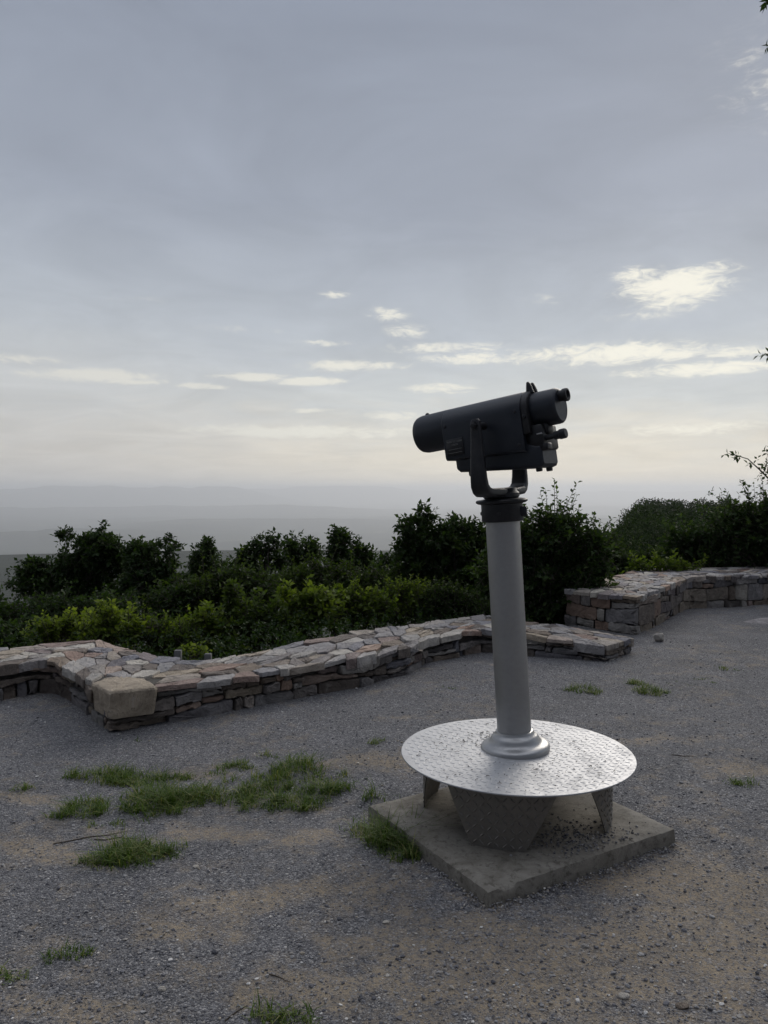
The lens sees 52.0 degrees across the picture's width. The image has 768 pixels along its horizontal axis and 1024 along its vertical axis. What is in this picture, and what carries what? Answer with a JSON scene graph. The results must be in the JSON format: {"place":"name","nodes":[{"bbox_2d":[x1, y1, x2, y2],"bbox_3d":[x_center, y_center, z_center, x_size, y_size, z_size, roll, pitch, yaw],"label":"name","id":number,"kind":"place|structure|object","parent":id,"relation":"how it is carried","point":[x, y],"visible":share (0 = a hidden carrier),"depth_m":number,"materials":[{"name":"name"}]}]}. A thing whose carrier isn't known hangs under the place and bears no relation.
{"place":"outdoors","nodes":[
{"label":"outdoors","id":0,"kind":"place"},
{"bbox_2d":[0,665,759,1023],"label":"grass","id":1,"kind":"structure","parent":0,"point":[170,797],"depth_m":3.88,"materials":[{"name":"green plant"}]},
{"bbox_2d":[0,485,767,1023],"bbox_3d":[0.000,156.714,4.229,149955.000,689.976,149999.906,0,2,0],"label":"ground","id":2,"kind":"structure","parent":0,"point":[228,519],"depth_m":3.46,"materials":[{"name":"grey gravel"}]},
{"bbox_2d":[0,612,38,647],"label":"shrub","id":3,"kind":"object","parent":2,"relation":"on","point":[13,629],"visible":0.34,"depth_m":8.18,"materials":[{"name":"green plant"}]},
{"bbox_2d":[19,607,90,645],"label":"shrub","id":4,"kind":"object","parent":2,"relation":"on","point":[66,627],"visible":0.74,"depth_m":7.68,"materials":[{"name":"green plant"}]},
{"bbox_2d":[3,519,127,640],"bbox_3d":[-5.220,1.547,13.003,2.224,2.857,1.275,0,2,0],"label":"tree","id":5,"kind":"object","parent":2,"relation":"on","point":[89,564],"visible":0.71,"depth_m":12.87,"materials":[{"name":"green plant"}]},
{"bbox_2d":[53,831,124,843],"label":"twig","id":6,"kind":"object","parent":2,"relation":"on","point":[84,837],"visible":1,"depth_m":3.48,"materials":[{"name":"brown wood"}]},
{"bbox_2d":[0,571,198,643],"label":"bush","id":7,"kind":"object","parent":2,"relation":"on","point":[14,609],"visible":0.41,"depth_m":10.16,"materials":[{"name":"green plant"}]},
{"bbox_2d":[73,597,151,648],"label":"shrub","id":8,"kind":"object","parent":2,"relation":"on","point":[104,622],"visible":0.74,"depth_m":7.49,"materials":[{"name":"green plant"}]},
{"bbox_2d":[105,532,194,649],"bbox_3d":[-3.740,1.613,12.428,1.231,2.605,1.197,2,2,44],"label":"tree","id":9,"kind":"object","parent":2,"relation":"on","point":[141,563],"visible":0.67,"depth_m":12.30,"materials":[{"name":"green plant"}]},
{"bbox_2d":[158,986,165,991],"bbox_3d":[-0.689,1.480,2.446,0.025,0.014,0.016,1,2,25],"label":"stone","id":10,"kind":"object","parent":2,"relation":"on","point":[161,988],"visible":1,"depth_m":2.44,"materials":[{"name":"grey stone"}]},
{"bbox_2d":[129,603,206,659],"bbox_3d":[-2.113,1.420,7.644,0.815,1.081,0.501,0,2,0],"label":"shrub","id":11,"kind":"object","parent":2,"relation":"on","point":[153,627],"visible":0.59,"depth_m":7.58,"materials":[{"name":"green plant"}]},
{"bbox_2d":[174,650,181,660],"bbox_3d":[-1.616,1.264,6.187,0.052,0.360,0.050,0,2,0],"label":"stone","id":12,"kind":"object","parent":2,"relation":"on","point":[177,653],"visible":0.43,"depth_m":6.16,"materials":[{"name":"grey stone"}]},
{"bbox_2d":[176,641,211,659],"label":"shrub","id":13,"kind":"object","parent":2,"relation":"on","point":[201,650],"visible":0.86,"depth_m":6.37,"materials":[{"name":"green plant"}]},
{"bbox_2d":[184,535,226,583],"bbox_3d":[-3.349,1.999,15.055,1.082,3.157,0.888,0,2,0],"label":"tree","id":14,"kind":"object","parent":2,"relation":"on","point":[206,544],"visible":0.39,"depth_m":14.94,"materials":[{"name":"green plant"}]},
{"bbox_2d":[204,653,211,659],"bbox_3d":[-1.381,1.291,6.188,0.052,0.360,0.050,0,2,0],"label":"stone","id":15,"kind":"object","parent":2,"relation":"on","point":[207,656],"visible":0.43,"depth_m":6.16,"materials":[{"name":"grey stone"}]},
{"bbox_2d":[167,600,251,659],"bbox_3d":[-1.771,1.439,7.831,0.928,1.154,0.504,0,2,0],"label":"shrub","id":16,"kind":"object","parent":2,"relation":"on","point":[213,629],"visible":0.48,"depth_m":7.77,"materials":[{"name":"green plant"}]},
{"bbox_2d":[137,547,283,625],"bbox_3d":[-2.258,1.479,10.479,2.020,1.989,0.850,0,2,0],"label":"bush","id":17,"kind":"object","parent":2,"relation":"on","point":[208,589],"visible":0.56,"depth_m":10.34,"materials":[{"name":"green plant"}]},
{"bbox_2d":[217,576,248,655],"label":"shrub","id":18,"kind":"object","parent":2,"relation":"on","point":[231,599],"visible":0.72,"depth_m":7.89,"materials":[{"name":"green plant"}]},
{"bbox_2d":[224,1005,246,1020],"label":"twig","id":19,"kind":"object","parent":2,"relation":"on","point":[234,1013],"visible":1,"depth_m":2.34,"materials":[{"name":"brown wood"}]},
{"bbox_2d":[217,526,290,652],"bbox_3d":[-2.209,1.676,13.574,1.324,2.872,0.834,0,2,0],"label":"tree","id":20,"kind":"object","parent":2,"relation":"on","point":[255,550],"visible":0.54,"depth_m":13.45,"materials":[{"name":"green plant"}]},
{"bbox_2d":[216,587,299,657],"bbox_3d":[-1.300,1.366,8.043,0.904,1.214,0.558,0,2,0],"label":"shrub","id":21,"kind":"object","parent":2,"relation":"on","point":[262,613],"visible":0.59,"depth_m":7.98,"materials":[{"name":"green plant"}]},
{"bbox_2d":[271,529,325,639],"bbox_3d":[-1.562,1.699,14.069,1.045,2.817,0.965,1,2,33],"label":"tree","id":22,"kind":"object","parent":2,"relation":"on","point":[297,550],"visible":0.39,"depth_m":13.93,"materials":[{"name":"green plant"}]},
{"bbox_2d":[256,574,350,647],"bbox_3d":[-0.887,1.297,8.323,1.071,1.293,0.556,0,2,0],"label":"shrub","id":23,"kind":"object","parent":2,"relation":"on","point":[311,600],"visible":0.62,"depth_m":8.27,"materials":[{"name":"green plant"}]},
{"bbox_2d":[0,614,633,730],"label":"stone wall","id":24,"kind":"structure","parent":2,"relation":"on","point":[108,686],"depth_m":6.01,"materials":[{"name":"grey stone"}]},
{"bbox_2d":[260,539,415,636],"bbox_3d":[-0.477,1.349,11.025,2.684,1.931,0.994,0,2,0],"label":"bush","id":25,"kind":"object","parent":2,"relation":"on","point":[325,576],"visible":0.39,"depth_m":10.94,"materials":[{"name":"green plant"}]},
{"bbox_2d":[321,523,382,633],"bbox_3d":[-0.633,1.586,14.026,1.156,2.772,1.123,-1,2,-44],"label":"tree","id":26,"kind":"object","parent":2,"relation":"on","point":[344,537],"visible":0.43,"depth_m":13.93,"materials":[{"name":"green plant"}]},
{"bbox_2d":[0,552,707,659],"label":"undergrowth","id":27,"kind":"object","parent":2,"relation":"on","point":[274,632],"visible":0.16,"depth_m":7.49,"materials":[{"name":"green plant"}]},
{"bbox_2d":[323,576,399,634],"bbox_3d":[-0.311,1.309,8.741,1.002,1.217,0.509,0,2,0],"label":"shrub","id":28,"kind":"object","parent":2,"relation":"on","point":[379,606],"visible":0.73,"depth_m":8.67,"materials":[{"name":"green plant"}]},
{"bbox_2d":[372,547,403,629],"bbox_3d":[-0.156,1.882,15.019,1.340,2.499,0.819,0,2,0],"label":"tree","id":29,"kind":"object","parent":2,"relation":"on","point":[384,558],"visible":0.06,"depth_m":14.95,"materials":[{"name":"green plant"}]},
{"bbox_2d":[368,573,441,626],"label":"shrub","id":30,"kind":"object","parent":2,"relation":"on","point":[410,600],"visible":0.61,"depth_m":8.96,"materials":[{"name":"green plant"}]},
{"bbox_2d":[389,497,486,623],"bbox_3d":[0.922,0.953,11.048,1.733,2.323,1.100,0,2,0],"label":"tree","id":31,"kind":"object","parent":2,"relation":"on","point":[449,551],"visible":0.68,"depth_m":10.87,"materials":[{"name":"green plant"}]},
{"bbox_2d":[411,576,490,622],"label":"shrub","id":32,"kind":"object","parent":2,"relation":"on","point":[461,601],"visible":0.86,"depth_m":8.86,"materials":[{"name":"green plant"}]},
{"bbox_2d":[368,787,674,908],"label":"concrete slab","id":33,"kind":"structure","parent":2,"relation":"on","point":[488,877],"depth_m":3.31,"materials":[{"name":"grey concrete"}]},
{"bbox_2d":[401,382,636,851],"bbox_3d":[0.611,0.398,3.622,1.062,1.967,1.062,0,2,0],"label":"coin viewer","id":34,"kind":"object","parent":33,"relation":"on","point":[518,434],"visible":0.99,"depth_m":3.55,"materials":[{"name":"metal"}]},
{"bbox_2d":[462,478,622,624],"bbox_3d":[1.893,0.739,9.412,1.915,2.304,1.014,0,2,0],"label":"bush","id":35,"kind":"object","parent":2,"relation":"on","point":[560,553],"visible":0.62,"depth_m":9.28,"materials":[{"name":"green plant"}]},
{"bbox_2d":[580,944,589,947],"bbox_3d":[0.684,1.478,2.684,0.031,0.016,0.018,0,2,0],"label":"stone","id":36,"kind":"object","parent":2,"relation":"on","point":[584,946],"visible":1,"depth_m":2.68,"materials":[{"name":"grey stone"}]},
{"bbox_2d":[618,992,629,999],"bbox_3d":[0.735,1.486,2.416,0.035,0.016,0.024,0,2,0],"label":"stone","id":37,"kind":"object","parent":2,"relation":"on","point":[623,996],"visible":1,"depth_m":2.41,"materials":[{"name":"white stone"}]},
{"bbox_2d":[591,522,673,574],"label":"bush","id":38,"kind":"object","parent":2,"relation":"on","point":[622,560],"visible":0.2,"depth_m":12.91,"materials":[{"name":"green plant"}]},
{"bbox_2d":[653,633,663,641],"bbox_3d":[2.815,1.285,8.067,0.091,0.098,0.097,-1,2,-37],"label":"rock","id":39,"kind":"object","parent":2,"relation":"on","point":[658,637],"visible":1,"depth_m":8.04,"materials":[{"name":"stone"}]},
{"bbox_2d":[622,548,708,572],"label":"bush","id":40,"kind":"object","parent":2,"relation":"on","point":[642,565],"visible":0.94,"depth_m":11.19,"materials":[{"name":"green plant"}]},
{"bbox_2d":[564,566,767,634],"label":"stone wall","id":41,"kind":"structure","parent":2,"relation":"on","point":[633,602],"depth_m":9.62,"materials":[{"name":"grey stone"}]},
{"bbox_2d":[675,1002,688,1009],"bbox_3d":[0.897,1.486,2.370,0.042,0.021,0.028,0,2,0],"label":"stone","id":42,"kind":"object","parent":2,"relation":"on","point":[681,1006],"visible":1,"depth_m":2.36,"materials":[{"name":"beige stone"}]},
{"bbox_2d":[608,497,762,566],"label":"forest","id":43,"kind":"object","parent":2,"relation":"on","point":[640,519],"visible":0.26,"depth_m":49.94,"materials":[{"name":"green plant"}]},
{"bbox_2d":[656,509,721,567],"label":"bush","id":44,"kind":"object","parent":2,"relation":"on","point":[683,543],"visible":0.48,"depth_m":12.13,"materials":[{"name":"green plant"}]},
{"bbox_2d":[693,446,767,568],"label":"bush","id":45,"kind":"object","parent":2,"relation":"on","point":[741,533],"visible":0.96,"depth_m":11.70,"materials":[{"name":"green plant"}]},
{"bbox_2d":[743,617,767,623],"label":"bedrock slab","id":46,"kind":"structure","parent":2,"relation":"on","point":[760,621],"depth_m":9.28,"materials":[{"name":"stone"}]},
{"bbox_2d":[754,0,767,363],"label":"roadside tree","id":47,"kind":"object","parent":2,"relation":"on","point":[763,6],"visible":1,"depth_m":6.77,"materials":[{"name":"green plant"}]},
{"bbox_2d":[0,0,767,491],"label":"sky","id":48,"kind":"structure","parent":0,"point":[245,244],"materials":[{"name":"grey"}]},
{"bbox_2d":[416,721,617,787],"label":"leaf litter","id":49,"kind":"object","parent":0,"point":[513,764],"visible":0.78,"depth_m":3.60,"materials":[{"name":"brown plant"}]}
]}

